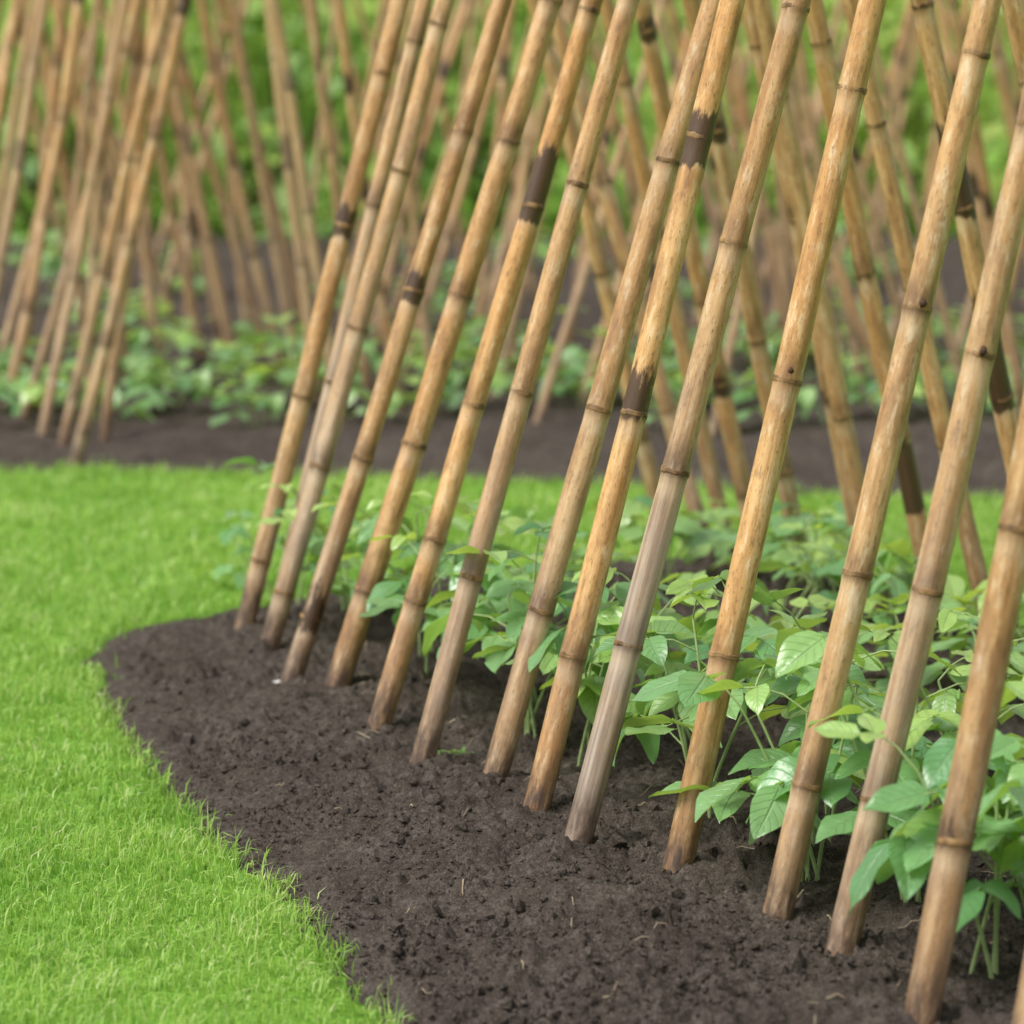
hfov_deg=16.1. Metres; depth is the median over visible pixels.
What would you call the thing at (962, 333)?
bamboo pole
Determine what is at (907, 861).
bean plant
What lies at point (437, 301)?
bean plant
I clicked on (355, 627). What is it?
bamboo pole
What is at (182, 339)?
bean plant
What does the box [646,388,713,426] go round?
bean plant
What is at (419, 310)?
bamboo pole
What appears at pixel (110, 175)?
bamboo pole
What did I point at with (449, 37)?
bamboo pole
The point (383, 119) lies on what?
bamboo pole
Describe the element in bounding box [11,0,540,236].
leafy shrub
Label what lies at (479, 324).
bean plant
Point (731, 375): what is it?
bean plant
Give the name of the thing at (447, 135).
bamboo pole
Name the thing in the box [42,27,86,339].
bamboo pole
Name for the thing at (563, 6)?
bamboo pole
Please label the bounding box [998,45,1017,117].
bamboo pole
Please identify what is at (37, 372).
bamboo pole
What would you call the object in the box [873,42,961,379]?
bamboo pole
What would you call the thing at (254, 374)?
bean plant
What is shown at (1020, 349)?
bean plant
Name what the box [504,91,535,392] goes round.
bamboo pole
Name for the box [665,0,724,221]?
bamboo pole
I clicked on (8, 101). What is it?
leafy shrub
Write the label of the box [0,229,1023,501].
back soil bed
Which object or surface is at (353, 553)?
bean plant
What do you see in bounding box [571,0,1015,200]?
leafy shrub
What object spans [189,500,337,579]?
bean plant
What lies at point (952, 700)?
bean plant
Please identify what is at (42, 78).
bamboo pole
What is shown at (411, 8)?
bamboo pole
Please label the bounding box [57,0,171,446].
bamboo pole
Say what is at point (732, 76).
bamboo pole
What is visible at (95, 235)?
bamboo pole
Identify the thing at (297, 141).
bamboo pole
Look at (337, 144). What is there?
bamboo pole
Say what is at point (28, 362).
bamboo pole
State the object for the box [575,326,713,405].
bean plant
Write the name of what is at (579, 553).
bean plant
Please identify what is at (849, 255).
bean plant
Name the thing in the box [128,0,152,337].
bamboo pole
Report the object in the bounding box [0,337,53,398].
bean plant
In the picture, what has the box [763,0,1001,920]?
bamboo pole
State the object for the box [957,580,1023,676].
bean plant
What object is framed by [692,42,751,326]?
bamboo pole
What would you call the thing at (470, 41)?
bamboo pole
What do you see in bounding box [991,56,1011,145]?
bamboo pole
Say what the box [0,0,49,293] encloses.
bamboo pole
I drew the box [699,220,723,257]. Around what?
bean plant
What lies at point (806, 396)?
bean plant
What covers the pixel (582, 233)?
bamboo pole
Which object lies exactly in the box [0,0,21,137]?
bamboo pole
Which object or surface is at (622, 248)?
bamboo pole
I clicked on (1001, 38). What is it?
bamboo pole
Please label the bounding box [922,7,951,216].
bamboo pole
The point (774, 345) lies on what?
bean plant
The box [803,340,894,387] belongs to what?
bean plant
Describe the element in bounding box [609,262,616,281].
bean plant
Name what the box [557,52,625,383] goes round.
bamboo pole
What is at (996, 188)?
leafy shrub
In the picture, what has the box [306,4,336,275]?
bamboo pole
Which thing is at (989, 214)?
bamboo pole
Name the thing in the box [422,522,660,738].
bean plant
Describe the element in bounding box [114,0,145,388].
bamboo pole
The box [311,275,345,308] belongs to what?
bean plant
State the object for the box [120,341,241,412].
bean plant
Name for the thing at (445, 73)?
bamboo pole
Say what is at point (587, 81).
bamboo pole
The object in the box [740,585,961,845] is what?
bean plant
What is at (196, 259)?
bean plant
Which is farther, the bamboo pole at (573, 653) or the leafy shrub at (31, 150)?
the leafy shrub at (31, 150)
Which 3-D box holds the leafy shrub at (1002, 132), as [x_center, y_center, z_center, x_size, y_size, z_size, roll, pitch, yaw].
[2.315,-2.353,16.725,2.807,2.032,2.150,0,9,0]
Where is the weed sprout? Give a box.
[437,746,474,754]
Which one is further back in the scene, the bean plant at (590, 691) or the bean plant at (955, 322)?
the bean plant at (955, 322)
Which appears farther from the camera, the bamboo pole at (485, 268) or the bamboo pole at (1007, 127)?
the bamboo pole at (1007, 127)
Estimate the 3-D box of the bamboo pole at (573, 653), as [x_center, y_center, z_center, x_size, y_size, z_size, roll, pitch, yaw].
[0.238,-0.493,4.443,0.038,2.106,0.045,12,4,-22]
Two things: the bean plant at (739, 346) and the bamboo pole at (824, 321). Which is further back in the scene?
the bean plant at (739, 346)
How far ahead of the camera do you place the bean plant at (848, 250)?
12.16 m
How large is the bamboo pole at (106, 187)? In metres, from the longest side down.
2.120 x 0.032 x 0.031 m
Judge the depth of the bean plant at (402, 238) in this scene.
12.57 m
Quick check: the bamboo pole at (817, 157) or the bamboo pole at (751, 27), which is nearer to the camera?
the bamboo pole at (751, 27)
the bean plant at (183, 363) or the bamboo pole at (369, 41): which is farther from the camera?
the bamboo pole at (369, 41)
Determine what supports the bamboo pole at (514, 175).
on the back soil bed at (184, 433)
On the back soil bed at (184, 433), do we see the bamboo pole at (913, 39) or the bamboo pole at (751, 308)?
the bamboo pole at (913, 39)
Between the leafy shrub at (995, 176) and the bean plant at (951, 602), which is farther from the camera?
the leafy shrub at (995, 176)
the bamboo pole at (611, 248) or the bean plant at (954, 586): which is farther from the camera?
the bamboo pole at (611, 248)
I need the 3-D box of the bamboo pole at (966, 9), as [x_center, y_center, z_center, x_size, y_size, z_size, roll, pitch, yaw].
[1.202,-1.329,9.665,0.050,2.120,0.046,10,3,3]
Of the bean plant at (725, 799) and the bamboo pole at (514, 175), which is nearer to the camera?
the bean plant at (725, 799)
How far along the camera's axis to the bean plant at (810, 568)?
5.65 m
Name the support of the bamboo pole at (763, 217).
on the back soil bed at (184, 433)
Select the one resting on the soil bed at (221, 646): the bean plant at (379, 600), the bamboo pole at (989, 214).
the bean plant at (379, 600)
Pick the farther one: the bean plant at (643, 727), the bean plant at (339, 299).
the bean plant at (339, 299)
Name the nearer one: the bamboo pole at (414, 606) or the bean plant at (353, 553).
the bamboo pole at (414, 606)
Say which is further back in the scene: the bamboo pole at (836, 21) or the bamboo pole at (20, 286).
the bamboo pole at (836, 21)
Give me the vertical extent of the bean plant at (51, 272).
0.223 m
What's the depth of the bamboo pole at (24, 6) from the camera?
9.54 m
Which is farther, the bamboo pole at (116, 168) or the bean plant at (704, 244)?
the bean plant at (704, 244)
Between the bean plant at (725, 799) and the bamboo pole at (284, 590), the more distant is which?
the bamboo pole at (284, 590)
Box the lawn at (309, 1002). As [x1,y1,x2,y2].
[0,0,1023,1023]
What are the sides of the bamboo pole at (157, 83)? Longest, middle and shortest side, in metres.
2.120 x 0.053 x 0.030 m
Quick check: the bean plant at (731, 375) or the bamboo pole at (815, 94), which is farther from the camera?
the bamboo pole at (815, 94)
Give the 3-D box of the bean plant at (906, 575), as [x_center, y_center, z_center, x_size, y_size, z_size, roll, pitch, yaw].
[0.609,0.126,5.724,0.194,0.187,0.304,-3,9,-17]
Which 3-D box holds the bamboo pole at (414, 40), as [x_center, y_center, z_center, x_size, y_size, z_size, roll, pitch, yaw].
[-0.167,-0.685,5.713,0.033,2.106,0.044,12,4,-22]
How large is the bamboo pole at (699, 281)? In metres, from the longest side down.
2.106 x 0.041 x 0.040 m
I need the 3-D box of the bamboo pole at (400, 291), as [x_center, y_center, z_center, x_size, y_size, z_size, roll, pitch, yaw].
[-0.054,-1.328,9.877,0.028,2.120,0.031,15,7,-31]
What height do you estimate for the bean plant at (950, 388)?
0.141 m
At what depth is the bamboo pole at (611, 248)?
10.85 m
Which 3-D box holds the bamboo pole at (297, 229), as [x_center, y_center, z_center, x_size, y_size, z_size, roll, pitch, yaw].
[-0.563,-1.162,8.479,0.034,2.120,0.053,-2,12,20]
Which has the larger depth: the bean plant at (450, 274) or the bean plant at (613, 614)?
the bean plant at (450, 274)
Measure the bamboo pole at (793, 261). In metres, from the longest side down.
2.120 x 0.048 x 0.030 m
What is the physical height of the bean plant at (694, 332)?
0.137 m
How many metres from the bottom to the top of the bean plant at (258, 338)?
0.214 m
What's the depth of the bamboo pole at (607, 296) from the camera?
6.67 m
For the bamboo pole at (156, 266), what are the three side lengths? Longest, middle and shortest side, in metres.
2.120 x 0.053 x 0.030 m
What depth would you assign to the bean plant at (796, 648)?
3.98 m
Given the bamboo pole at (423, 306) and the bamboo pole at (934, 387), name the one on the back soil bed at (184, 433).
the bamboo pole at (423, 306)
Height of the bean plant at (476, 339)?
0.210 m
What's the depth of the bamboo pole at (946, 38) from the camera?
8.51 m
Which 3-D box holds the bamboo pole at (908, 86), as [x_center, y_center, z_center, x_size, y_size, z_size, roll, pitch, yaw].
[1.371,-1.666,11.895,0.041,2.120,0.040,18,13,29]
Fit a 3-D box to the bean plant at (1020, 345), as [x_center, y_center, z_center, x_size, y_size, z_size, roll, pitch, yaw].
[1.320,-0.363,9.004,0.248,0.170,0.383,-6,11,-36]
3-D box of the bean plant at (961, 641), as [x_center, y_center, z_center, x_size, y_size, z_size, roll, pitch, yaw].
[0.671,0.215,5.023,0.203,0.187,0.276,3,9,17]
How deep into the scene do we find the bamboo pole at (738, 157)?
9.93 m
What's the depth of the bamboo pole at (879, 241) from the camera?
8.74 m
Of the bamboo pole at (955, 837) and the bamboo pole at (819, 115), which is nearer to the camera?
the bamboo pole at (955, 837)
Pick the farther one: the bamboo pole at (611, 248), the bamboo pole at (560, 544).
the bamboo pole at (611, 248)
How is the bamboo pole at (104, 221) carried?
on the back soil bed at (184, 433)
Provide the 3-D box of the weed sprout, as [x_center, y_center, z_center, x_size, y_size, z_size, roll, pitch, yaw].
[-0.083,0.321,4.840,0.071,0.010,0.037,0,9,0]
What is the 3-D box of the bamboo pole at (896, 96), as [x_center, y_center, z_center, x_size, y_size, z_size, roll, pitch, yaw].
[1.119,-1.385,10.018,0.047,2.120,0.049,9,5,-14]
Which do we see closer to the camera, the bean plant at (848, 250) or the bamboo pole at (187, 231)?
the bamboo pole at (187, 231)
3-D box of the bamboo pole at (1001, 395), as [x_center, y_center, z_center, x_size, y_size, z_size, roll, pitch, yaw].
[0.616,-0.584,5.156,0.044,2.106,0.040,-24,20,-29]
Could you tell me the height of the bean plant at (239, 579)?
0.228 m
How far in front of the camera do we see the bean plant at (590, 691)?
4.69 m
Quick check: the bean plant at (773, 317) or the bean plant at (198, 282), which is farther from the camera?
the bean plant at (198, 282)
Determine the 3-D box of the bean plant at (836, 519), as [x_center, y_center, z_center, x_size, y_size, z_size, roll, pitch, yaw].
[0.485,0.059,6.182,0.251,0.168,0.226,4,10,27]
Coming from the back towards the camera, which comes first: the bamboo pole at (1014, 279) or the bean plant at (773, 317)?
the bean plant at (773, 317)
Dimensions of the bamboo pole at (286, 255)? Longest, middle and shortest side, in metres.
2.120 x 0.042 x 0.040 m
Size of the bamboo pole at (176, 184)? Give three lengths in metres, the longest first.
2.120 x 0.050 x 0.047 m
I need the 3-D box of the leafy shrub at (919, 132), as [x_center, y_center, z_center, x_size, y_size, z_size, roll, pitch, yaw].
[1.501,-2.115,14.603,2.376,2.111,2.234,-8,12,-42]
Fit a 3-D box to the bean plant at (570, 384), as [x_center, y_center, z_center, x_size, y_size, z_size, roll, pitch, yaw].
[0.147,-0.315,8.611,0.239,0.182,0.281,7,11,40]
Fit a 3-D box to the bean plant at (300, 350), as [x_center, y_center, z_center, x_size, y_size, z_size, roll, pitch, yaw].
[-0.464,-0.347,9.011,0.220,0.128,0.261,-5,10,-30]
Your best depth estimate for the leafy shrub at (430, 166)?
14.52 m
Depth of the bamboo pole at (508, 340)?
8.66 m
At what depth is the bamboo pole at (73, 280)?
8.04 m
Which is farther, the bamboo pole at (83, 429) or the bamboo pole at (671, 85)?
the bamboo pole at (671, 85)
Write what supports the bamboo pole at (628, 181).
on the back soil bed at (184, 433)
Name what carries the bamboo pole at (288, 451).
on the soil bed at (221, 646)
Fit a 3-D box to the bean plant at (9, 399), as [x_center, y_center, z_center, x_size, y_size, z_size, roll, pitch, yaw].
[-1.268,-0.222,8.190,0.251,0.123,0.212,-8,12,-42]
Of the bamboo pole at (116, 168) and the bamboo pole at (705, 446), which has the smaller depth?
the bamboo pole at (705, 446)
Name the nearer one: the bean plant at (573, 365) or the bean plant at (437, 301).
the bean plant at (573, 365)
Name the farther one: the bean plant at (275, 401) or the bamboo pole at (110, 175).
the bamboo pole at (110, 175)
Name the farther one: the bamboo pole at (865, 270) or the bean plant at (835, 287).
the bean plant at (835, 287)
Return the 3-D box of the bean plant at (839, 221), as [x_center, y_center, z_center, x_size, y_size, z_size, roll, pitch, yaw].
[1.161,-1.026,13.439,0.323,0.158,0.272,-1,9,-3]
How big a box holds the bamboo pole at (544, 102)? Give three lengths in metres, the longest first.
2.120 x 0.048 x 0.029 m
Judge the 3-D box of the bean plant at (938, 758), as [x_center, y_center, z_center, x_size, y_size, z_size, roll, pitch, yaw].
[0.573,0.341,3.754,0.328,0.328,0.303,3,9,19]
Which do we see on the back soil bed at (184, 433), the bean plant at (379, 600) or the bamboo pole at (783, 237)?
the bamboo pole at (783, 237)
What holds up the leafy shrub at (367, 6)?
on the lawn at (309, 1002)
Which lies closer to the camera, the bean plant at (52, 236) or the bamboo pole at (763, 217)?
the bamboo pole at (763, 217)
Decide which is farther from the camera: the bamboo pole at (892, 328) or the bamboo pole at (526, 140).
the bamboo pole at (892, 328)
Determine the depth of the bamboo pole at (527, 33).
12.20 m
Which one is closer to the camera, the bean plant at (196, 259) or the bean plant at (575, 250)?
the bean plant at (196, 259)
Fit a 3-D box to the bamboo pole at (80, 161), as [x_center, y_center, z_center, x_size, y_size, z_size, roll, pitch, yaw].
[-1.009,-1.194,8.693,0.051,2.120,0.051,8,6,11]
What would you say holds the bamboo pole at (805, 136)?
on the back soil bed at (184, 433)
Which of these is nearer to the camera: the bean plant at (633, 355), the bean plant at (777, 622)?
the bean plant at (777, 622)
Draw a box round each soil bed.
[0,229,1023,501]
[81,552,1023,1023]
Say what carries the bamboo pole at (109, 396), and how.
on the back soil bed at (184, 433)
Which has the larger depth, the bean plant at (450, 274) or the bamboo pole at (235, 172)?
the bean plant at (450, 274)
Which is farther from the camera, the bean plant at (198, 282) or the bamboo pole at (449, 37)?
the bean plant at (198, 282)
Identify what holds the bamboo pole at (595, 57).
on the back soil bed at (184, 433)
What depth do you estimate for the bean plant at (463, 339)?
9.51 m
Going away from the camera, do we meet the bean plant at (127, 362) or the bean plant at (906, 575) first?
the bean plant at (906, 575)
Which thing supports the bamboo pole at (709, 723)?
on the soil bed at (221, 646)
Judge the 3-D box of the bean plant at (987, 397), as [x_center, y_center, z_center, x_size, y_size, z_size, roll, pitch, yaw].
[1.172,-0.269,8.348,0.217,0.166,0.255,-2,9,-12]
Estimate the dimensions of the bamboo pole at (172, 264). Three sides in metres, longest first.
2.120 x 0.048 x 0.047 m
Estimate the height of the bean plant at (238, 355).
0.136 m
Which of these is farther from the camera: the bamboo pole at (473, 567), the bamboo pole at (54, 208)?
the bamboo pole at (54, 208)
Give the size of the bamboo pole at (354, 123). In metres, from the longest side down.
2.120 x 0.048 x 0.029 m
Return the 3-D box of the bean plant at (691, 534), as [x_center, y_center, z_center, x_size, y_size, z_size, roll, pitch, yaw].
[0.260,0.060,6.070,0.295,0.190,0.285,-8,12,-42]
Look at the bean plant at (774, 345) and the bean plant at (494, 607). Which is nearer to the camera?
the bean plant at (494, 607)
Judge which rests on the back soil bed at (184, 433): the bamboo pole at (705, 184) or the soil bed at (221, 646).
the bamboo pole at (705, 184)
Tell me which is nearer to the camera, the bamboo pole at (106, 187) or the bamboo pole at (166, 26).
the bamboo pole at (106, 187)
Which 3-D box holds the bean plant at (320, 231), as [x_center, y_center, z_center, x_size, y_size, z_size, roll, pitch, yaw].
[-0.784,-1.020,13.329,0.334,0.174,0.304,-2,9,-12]
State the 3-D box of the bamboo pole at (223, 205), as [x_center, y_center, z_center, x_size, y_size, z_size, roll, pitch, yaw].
[-0.879,-1.288,9.485,0.057,2.120,0.048,-11,14,13]
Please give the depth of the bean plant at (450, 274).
11.67 m
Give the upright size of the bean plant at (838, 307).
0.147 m
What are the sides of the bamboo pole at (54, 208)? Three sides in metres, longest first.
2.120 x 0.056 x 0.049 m
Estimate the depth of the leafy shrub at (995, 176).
14.47 m
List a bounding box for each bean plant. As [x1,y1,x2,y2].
[0,329,55,362]
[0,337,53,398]
[0,357,94,415]
[0,391,18,408]
[7,231,66,267]
[15,364,167,422]
[24,232,100,279]
[38,271,137,313]
[51,309,138,344]
[64,327,181,386]
[97,304,208,368]
[100,288,170,329]
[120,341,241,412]
[151,358,232,397]
[153,270,205,296]
[160,243,200,271]
[189,339,283,380]
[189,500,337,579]
[205,312,302,351]
[210,368,322,427]
[215,495,351,604]
[224,457,418,611]
[236,313,376,401]
[238,303,358,368]
[255,489,403,610]
[256,214,333,242]
[269,346,359,383]
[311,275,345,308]
[347,375,455,419]
[354,332,435,383]
[356,495,527,655]
[359,490,535,675]
[366,322,436,341]
[389,287,477,322]
[392,258,458,288]
[398,237,411,252]
[406,347,512,410]
[411,318,524,369]
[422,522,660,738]
[426,542,616,702]
[428,258,496,296]
[430,308,523,351]
[452,306,587,367]
[490,227,552,264]
[492,233,499,250]
[493,510,672,610]
[501,581,685,765]
[507,344,590,395]
[536,238,578,256]
[538,346,598,405]
[571,568,777,753]
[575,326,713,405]
[584,495,741,593]
[592,570,826,819]
[594,341,666,357]
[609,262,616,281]
[628,654,920,881]
[633,308,732,368]
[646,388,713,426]
[660,570,812,660]
[665,363,774,397]
[678,279,709,310]
[684,496,816,564]
[689,308,745,340]
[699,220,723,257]
[709,499,849,587]
[722,320,781,367]
[733,356,863,424]
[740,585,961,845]
[742,594,932,702]
[746,330,850,371]
[749,523,847,627]
[757,607,1023,902]
[762,501,911,593]
[765,299,892,344]
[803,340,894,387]
[810,350,927,412]
[812,713,1023,978]
[815,539,1022,650]
[826,272,857,294]
[828,252,894,281]
[835,215,848,244]
[835,289,857,321]
[840,550,967,625]
[842,245,896,278]
[857,593,973,678]
[860,624,1023,736]
[861,307,957,359]
[866,361,956,386]
[903,676,1023,906]
[917,362,1023,413]
[921,597,1023,692]
[932,306,1023,347]
[947,331,1023,360]
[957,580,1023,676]
[986,356,1020,414]
[1013,292,1023,322]
[1015,329,1023,369]
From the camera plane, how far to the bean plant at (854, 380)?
8.39 m
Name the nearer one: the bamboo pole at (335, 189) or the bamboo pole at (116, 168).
the bamboo pole at (335, 189)
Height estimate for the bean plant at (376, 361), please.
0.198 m
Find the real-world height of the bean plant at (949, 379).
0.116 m
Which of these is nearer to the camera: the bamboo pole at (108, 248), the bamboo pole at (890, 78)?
the bamboo pole at (108, 248)
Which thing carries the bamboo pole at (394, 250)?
on the back soil bed at (184, 433)
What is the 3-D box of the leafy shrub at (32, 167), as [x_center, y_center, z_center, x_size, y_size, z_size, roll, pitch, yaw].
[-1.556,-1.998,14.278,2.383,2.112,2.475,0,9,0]
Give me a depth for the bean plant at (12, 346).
9.30 m
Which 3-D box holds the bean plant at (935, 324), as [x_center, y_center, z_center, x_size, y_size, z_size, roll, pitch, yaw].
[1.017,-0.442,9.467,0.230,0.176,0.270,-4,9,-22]
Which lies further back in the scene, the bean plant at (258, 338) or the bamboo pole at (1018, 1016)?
the bean plant at (258, 338)
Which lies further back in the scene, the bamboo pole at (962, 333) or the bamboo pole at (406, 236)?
the bamboo pole at (406, 236)
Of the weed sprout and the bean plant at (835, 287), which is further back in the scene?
the bean plant at (835, 287)
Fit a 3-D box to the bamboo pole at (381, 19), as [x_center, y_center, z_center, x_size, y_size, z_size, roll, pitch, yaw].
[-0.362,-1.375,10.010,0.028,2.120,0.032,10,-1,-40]
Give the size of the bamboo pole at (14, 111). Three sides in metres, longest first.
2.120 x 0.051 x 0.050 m
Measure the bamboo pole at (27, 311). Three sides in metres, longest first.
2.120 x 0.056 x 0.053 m
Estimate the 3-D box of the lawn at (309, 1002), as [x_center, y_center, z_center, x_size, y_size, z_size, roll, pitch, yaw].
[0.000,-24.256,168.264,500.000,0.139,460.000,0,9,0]
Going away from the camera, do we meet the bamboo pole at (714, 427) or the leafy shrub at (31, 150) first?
the bamboo pole at (714, 427)
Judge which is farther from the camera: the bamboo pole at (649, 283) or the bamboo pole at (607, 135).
the bamboo pole at (607, 135)
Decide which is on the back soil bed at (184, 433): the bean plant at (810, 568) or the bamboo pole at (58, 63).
the bamboo pole at (58, 63)
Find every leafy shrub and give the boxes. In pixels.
[0,0,59,200]
[0,0,346,247]
[0,0,373,211]
[2,0,449,197]
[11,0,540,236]
[223,0,686,231]
[304,0,672,196]
[408,0,1010,234]
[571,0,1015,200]
[611,0,1016,233]
[734,6,1016,191]
[972,2,1008,205]
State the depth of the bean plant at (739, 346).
9.52 m
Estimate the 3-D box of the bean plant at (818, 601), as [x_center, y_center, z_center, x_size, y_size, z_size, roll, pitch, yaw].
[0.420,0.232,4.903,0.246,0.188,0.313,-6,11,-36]
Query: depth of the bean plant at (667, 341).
9.30 m
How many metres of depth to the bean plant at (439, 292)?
11.10 m
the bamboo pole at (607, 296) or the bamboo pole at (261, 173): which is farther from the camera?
the bamboo pole at (261, 173)
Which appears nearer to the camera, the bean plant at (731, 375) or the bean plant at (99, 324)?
the bean plant at (731, 375)
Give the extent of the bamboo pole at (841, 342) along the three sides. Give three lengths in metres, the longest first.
2.120 x 0.051 x 0.050 m
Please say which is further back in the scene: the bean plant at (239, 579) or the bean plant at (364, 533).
the bean plant at (239, 579)
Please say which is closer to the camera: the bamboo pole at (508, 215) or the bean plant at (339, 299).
the bean plant at (339, 299)
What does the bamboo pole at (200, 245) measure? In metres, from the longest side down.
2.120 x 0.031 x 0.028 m
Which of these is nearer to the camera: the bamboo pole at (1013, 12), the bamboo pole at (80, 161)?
the bamboo pole at (1013, 12)
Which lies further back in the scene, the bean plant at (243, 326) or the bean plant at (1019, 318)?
the bean plant at (1019, 318)
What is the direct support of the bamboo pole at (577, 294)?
on the back soil bed at (184, 433)
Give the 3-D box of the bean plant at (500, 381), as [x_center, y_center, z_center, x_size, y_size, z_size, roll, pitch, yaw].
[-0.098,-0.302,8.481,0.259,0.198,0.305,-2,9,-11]
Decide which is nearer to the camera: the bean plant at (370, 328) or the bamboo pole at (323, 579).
the bamboo pole at (323, 579)
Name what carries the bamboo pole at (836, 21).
on the back soil bed at (184, 433)
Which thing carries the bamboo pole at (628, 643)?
on the soil bed at (221, 646)
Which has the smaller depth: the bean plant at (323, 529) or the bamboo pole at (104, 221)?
the bean plant at (323, 529)
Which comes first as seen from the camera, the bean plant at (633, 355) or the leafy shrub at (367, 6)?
the bean plant at (633, 355)
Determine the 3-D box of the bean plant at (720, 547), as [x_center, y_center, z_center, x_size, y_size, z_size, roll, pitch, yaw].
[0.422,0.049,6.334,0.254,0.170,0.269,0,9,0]
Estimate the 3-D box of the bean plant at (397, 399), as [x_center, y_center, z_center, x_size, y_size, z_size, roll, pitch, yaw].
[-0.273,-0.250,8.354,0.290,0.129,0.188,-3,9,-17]
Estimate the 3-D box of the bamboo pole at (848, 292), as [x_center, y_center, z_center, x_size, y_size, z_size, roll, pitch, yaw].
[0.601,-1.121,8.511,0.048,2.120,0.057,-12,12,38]
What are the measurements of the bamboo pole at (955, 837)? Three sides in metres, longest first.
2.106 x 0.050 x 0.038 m
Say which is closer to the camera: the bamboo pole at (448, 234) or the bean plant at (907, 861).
the bean plant at (907, 861)
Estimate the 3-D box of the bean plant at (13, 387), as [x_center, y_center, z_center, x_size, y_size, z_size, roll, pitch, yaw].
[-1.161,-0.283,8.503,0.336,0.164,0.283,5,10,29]
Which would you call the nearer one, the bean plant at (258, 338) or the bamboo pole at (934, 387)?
the bamboo pole at (934, 387)
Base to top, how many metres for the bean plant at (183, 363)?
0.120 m
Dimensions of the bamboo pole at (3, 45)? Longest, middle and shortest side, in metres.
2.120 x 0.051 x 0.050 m
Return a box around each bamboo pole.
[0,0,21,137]
[0,0,30,72]
[0,0,38,225]
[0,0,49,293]
[0,0,104,373]
[0,10,10,64]
[1,0,85,408]
[12,0,65,258]
[16,0,66,398]
[19,0,141,419]
[22,0,89,263]
[27,22,55,368]
[37,0,129,435]
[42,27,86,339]
[50,0,133,378]
[54,0,101,345]
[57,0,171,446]
[67,0,177,326]
[68,0,191,471]
[70,13,131,311]
[82,13,143,281]
[83,0,119,393]
[84,0,160,261]
[92,86,134,287]
[99,0,159,441]
[99,21,168,251]
[101,0,164,367]
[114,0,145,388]
[114,0,178,256]
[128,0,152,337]
[132,0,207,360]
[146,0,224,348]
[153,6,230,281]
[159,0,248,298]
[159,5,239,364]
[167,2,269,351]
[169,0,194,330]
[197,0,287,368]
[214,0,251,344]
[220,0,304,336]
[230,0,299,369]
[234,0,409,629]
[261,0,454,650]
[263,0,323,403]
[268,0,344,428]
[278,0,432,574]
[280,0,510,683]
[301,0,359,239]
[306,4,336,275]
[307,0,373,405]
[324,0,562,686]
[327,0,411,254]
[331,0,386,323]
[334,0,406,410]
[338,0,415,320]
[353,0,437,260]
[366,77,391,336]
[368,0,602,729]
[369,80,434,354]
[370,0,473,330]
[379,130,452,347]
[386,0,440,417]
[401,0,516,376]
[406,268,431,350]
[410,0,639,764]
[424,0,464,127]
[428,7,463,256]
[439,0,478,247]
[470,9,514,361]
[480,0,536,305]
[483,0,575,332]
[483,0,718,777]
[488,171,554,398]
[494,105,538,261]
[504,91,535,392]
[522,20,531,52]
[523,0,744,811]
[526,0,658,509]
[533,0,666,423]
[552,0,568,38]
[552,7,714,555]
[553,42,619,275]
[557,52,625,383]
[564,0,810,844]
[572,8,619,208]
[573,128,604,285]
[575,0,691,337]
[577,0,701,403]
[594,16,649,303]
[600,0,734,555]
[629,208,669,351]
[635,0,749,519]
[651,0,743,337]
[657,27,686,136]
[661,0,886,873]
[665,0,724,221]
[682,0,812,585]
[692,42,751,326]
[709,0,782,436]
[724,76,771,336]
[728,56,807,356]
[733,31,784,335]
[740,31,848,341]
[741,16,852,372]
[742,0,867,596]
[753,0,889,614]
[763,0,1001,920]
[770,0,842,327]
[771,149,815,361]
[773,153,790,321]
[788,69,804,150]
[794,61,831,274]
[794,122,879,390]
[797,34,865,388]
[806,0,837,132]
[806,0,951,635]
[824,86,1023,956]
[828,0,911,293]
[842,0,988,615]
[853,139,923,391]
[857,12,914,337]
[867,24,916,228]
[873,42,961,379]
[874,36,919,267]
[888,250,915,345]
[904,393,1023,1023]
[910,0,1017,478]
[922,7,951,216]
[934,0,972,169]
[934,0,1013,393]
[946,296,972,372]
[947,0,1023,417]
[991,34,1015,139]
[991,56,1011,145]
[996,15,1016,102]
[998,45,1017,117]
[1001,0,1023,94]
[1009,230,1023,302]
[1012,959,1023,1023]
[1017,80,1021,108]
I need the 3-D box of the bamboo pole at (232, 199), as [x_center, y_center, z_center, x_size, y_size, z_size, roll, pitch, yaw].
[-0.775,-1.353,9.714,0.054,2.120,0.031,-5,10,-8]
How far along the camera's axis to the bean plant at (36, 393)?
8.28 m
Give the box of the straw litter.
[257,588,1007,1023]
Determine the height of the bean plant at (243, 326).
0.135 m
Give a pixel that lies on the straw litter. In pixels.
(641, 804)
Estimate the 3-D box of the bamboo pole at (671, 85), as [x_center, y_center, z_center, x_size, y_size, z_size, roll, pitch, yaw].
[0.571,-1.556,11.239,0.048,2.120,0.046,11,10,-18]
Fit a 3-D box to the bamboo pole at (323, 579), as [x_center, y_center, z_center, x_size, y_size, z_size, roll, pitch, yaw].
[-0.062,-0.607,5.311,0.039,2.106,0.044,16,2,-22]

